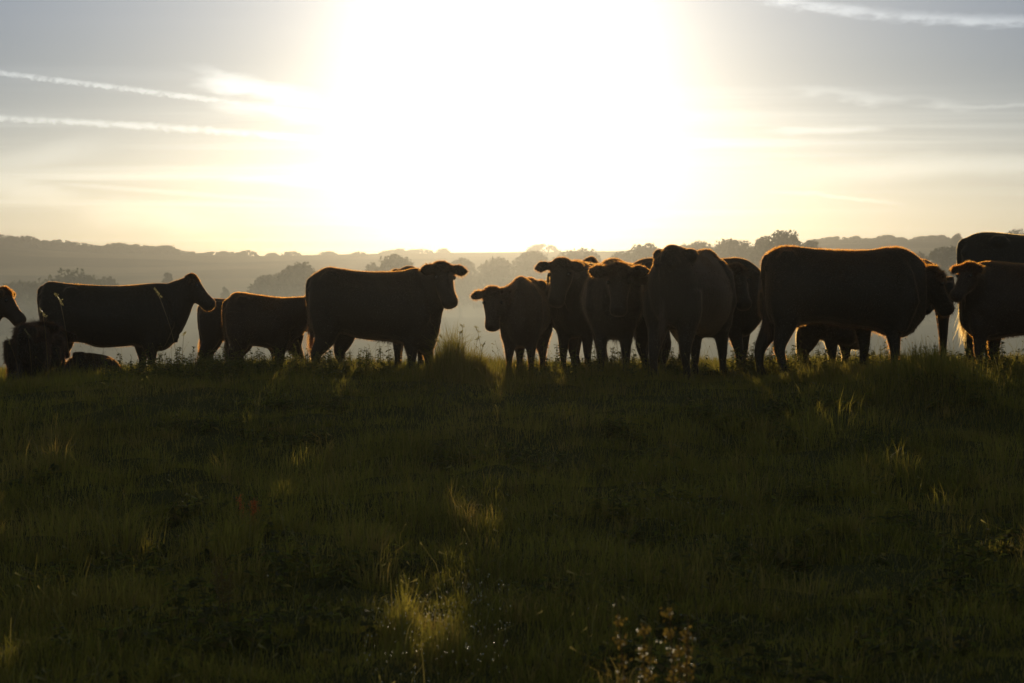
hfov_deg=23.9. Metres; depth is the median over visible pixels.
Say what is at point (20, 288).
tree
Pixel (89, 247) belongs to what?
tree
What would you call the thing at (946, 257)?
tree
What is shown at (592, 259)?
cow
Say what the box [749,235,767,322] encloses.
tree
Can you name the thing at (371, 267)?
tree
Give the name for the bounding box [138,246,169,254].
tree
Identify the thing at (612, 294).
cow
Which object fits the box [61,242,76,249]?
tree
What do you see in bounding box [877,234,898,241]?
tree
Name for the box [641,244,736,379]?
cow
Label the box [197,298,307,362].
cow
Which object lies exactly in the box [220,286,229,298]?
tree
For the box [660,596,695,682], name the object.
dock plant
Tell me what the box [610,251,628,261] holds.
tree
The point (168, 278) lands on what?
tree
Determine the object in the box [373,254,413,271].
tree
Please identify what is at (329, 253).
tree
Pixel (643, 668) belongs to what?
dock plant
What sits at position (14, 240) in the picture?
tree
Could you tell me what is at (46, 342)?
grass stalk
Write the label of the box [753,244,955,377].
cow
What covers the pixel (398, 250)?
tree
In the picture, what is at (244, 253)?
tree
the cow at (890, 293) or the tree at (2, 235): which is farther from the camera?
the tree at (2, 235)
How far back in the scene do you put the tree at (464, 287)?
757.61 m
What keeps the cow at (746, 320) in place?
on the ground at (216, 274)
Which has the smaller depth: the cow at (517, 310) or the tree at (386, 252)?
the cow at (517, 310)
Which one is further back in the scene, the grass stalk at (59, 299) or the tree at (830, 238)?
the tree at (830, 238)
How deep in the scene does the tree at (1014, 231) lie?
1397.43 m
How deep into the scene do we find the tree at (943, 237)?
1786.82 m
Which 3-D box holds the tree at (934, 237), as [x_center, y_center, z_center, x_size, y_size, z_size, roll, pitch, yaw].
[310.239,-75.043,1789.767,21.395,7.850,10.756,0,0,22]
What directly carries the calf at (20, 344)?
on the ground at (216, 274)
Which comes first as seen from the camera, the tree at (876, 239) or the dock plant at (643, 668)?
the dock plant at (643, 668)
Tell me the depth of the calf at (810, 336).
28.16 m
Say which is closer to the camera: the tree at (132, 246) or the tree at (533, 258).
the tree at (533, 258)
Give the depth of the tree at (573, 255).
795.82 m
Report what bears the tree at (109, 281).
on the ground at (216, 274)
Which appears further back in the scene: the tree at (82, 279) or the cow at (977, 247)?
the tree at (82, 279)
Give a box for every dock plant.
[236,494,259,523]
[612,599,658,682]
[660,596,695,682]
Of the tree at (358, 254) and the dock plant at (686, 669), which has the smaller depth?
the dock plant at (686, 669)
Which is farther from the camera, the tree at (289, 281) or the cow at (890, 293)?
the tree at (289, 281)
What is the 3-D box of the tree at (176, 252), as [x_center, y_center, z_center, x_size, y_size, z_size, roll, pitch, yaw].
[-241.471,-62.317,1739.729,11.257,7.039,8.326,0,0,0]
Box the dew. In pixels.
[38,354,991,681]
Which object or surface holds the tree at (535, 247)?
on the ground at (216, 274)
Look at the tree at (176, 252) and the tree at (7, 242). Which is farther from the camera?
the tree at (7, 242)
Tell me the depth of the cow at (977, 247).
28.97 m
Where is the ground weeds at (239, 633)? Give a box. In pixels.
[3,371,1023,682]
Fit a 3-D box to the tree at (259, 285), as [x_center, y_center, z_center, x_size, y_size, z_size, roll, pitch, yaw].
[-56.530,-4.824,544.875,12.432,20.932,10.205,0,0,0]
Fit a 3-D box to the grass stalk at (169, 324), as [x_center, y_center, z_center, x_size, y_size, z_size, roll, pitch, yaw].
[-4.069,-0.099,28.500,0.322,1.086,0.050,0,0,0]
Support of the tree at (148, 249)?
on the ground at (216, 274)
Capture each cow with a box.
[0,286,25,325]
[36,273,215,367]
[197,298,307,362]
[298,259,467,368]
[391,266,423,366]
[469,276,552,368]
[533,257,593,370]
[545,263,677,367]
[579,257,649,371]
[584,256,680,361]
[632,257,761,368]
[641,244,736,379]
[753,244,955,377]
[898,259,954,360]
[948,259,1023,367]
[956,232,1023,359]
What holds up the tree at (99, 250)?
on the ground at (216, 274)
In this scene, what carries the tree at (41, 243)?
on the ground at (216, 274)
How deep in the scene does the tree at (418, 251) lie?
1787.27 m
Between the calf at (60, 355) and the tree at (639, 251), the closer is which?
the calf at (60, 355)
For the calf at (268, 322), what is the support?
on the ground at (216, 274)
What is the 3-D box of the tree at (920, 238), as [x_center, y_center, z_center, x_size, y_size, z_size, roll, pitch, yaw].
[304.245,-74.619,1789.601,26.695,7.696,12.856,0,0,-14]
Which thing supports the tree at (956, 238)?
on the ground at (216, 274)
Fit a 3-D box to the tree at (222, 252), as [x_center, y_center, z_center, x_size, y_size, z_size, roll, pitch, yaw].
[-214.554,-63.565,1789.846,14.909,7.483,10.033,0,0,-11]
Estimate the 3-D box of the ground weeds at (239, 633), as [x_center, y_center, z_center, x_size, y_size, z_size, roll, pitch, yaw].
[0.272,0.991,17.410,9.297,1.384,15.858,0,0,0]
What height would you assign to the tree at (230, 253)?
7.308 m
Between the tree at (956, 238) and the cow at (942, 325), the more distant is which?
the tree at (956, 238)
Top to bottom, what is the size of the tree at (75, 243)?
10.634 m
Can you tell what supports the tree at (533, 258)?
on the ground at (216, 274)
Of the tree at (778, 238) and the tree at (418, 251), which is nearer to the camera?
the tree at (778, 238)
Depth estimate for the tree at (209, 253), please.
1786.47 m
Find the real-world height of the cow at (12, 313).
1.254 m
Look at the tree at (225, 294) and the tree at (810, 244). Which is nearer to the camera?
the tree at (225, 294)
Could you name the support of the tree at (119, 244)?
on the ground at (216, 274)
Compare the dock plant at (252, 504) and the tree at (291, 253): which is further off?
the tree at (291, 253)
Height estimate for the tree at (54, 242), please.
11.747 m
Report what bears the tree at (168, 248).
on the ground at (216, 274)
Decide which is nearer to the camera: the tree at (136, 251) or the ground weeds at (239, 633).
the ground weeds at (239, 633)
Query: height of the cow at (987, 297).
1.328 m
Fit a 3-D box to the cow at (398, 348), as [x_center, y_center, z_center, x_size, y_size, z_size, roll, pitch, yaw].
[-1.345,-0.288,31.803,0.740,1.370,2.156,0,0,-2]
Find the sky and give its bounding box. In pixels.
[0,0,1023,255]
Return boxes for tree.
[0,234,20,244]
[0,236,20,246]
[0,238,22,246]
[0,280,39,335]
[12,268,128,358]
[17,235,47,248]
[29,240,54,248]
[39,239,75,249]
[53,242,99,252]
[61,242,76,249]
[76,245,108,252]
[85,245,106,252]
[97,245,128,253]
[99,276,119,349]
[103,242,133,252]
[105,244,151,254]
[112,244,161,254]
[134,246,153,253]
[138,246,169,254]
[149,245,180,254]
[161,272,172,283]
[170,250,182,254]
[201,251,222,255]
[214,251,227,255]
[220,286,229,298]
[223,251,235,255]
[236,250,259,255]
[246,274,275,359]
[265,252,278,255]
[266,262,333,349]
[281,251,300,255]
[319,251,337,254]
[348,251,368,255]
[364,262,378,341]
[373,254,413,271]
[379,250,398,253]
[389,248,404,253]
[407,249,433,252]
[435,248,450,252]
[450,257,481,317]
[467,256,516,307]
[509,250,550,280]
[526,244,560,251]
[551,248,600,262]
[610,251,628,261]
[620,243,658,262]
[688,240,710,249]
[709,238,760,267]
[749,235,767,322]
[759,229,804,268]
[804,240,820,248]
[821,237,840,242]
[822,236,849,243]
[848,235,862,242]
[864,238,883,242]
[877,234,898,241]
[910,236,929,240]
[914,251,924,258]
[921,244,958,322]
[924,235,940,240]
[938,235,950,239]
[950,233,962,248]
[1008,228,1023,234]
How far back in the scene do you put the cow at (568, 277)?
29.53 m
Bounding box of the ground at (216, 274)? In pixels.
[0,240,1023,682]
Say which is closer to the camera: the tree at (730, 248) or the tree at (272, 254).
the tree at (730, 248)
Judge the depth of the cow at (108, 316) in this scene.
31.76 m
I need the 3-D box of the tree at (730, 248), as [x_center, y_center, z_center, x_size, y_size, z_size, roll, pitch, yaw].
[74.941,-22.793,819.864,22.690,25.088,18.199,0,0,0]
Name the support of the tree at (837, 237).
on the ground at (216, 274)
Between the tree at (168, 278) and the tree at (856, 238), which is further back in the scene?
the tree at (856, 238)
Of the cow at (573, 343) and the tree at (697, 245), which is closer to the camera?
the cow at (573, 343)
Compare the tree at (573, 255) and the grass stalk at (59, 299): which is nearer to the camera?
the grass stalk at (59, 299)
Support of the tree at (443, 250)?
on the ground at (216, 274)
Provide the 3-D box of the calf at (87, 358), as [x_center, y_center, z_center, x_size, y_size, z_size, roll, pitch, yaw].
[-5.414,0.391,30.995,0.931,0.503,0.557,0,0,0]
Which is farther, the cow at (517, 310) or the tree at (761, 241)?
the tree at (761, 241)
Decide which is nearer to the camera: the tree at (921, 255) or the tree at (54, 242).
the tree at (921, 255)
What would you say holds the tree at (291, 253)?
on the ground at (216, 274)
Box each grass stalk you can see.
[39,308,48,379]
[54,294,70,376]
[154,287,179,374]
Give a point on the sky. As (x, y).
(305, 127)
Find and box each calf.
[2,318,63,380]
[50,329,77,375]
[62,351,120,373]
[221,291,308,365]
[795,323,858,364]
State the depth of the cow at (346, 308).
28.91 m
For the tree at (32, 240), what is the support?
on the ground at (216, 274)
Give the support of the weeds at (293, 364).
on the ground at (216, 274)
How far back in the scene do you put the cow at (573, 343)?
30.43 m
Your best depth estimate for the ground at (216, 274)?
22.07 m
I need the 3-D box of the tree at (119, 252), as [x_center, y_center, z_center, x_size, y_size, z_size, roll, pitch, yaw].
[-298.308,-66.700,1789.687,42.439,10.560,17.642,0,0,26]
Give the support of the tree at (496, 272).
on the ground at (216, 274)
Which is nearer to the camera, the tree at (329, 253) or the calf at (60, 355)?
the calf at (60, 355)
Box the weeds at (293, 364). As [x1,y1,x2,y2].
[100,341,1023,384]

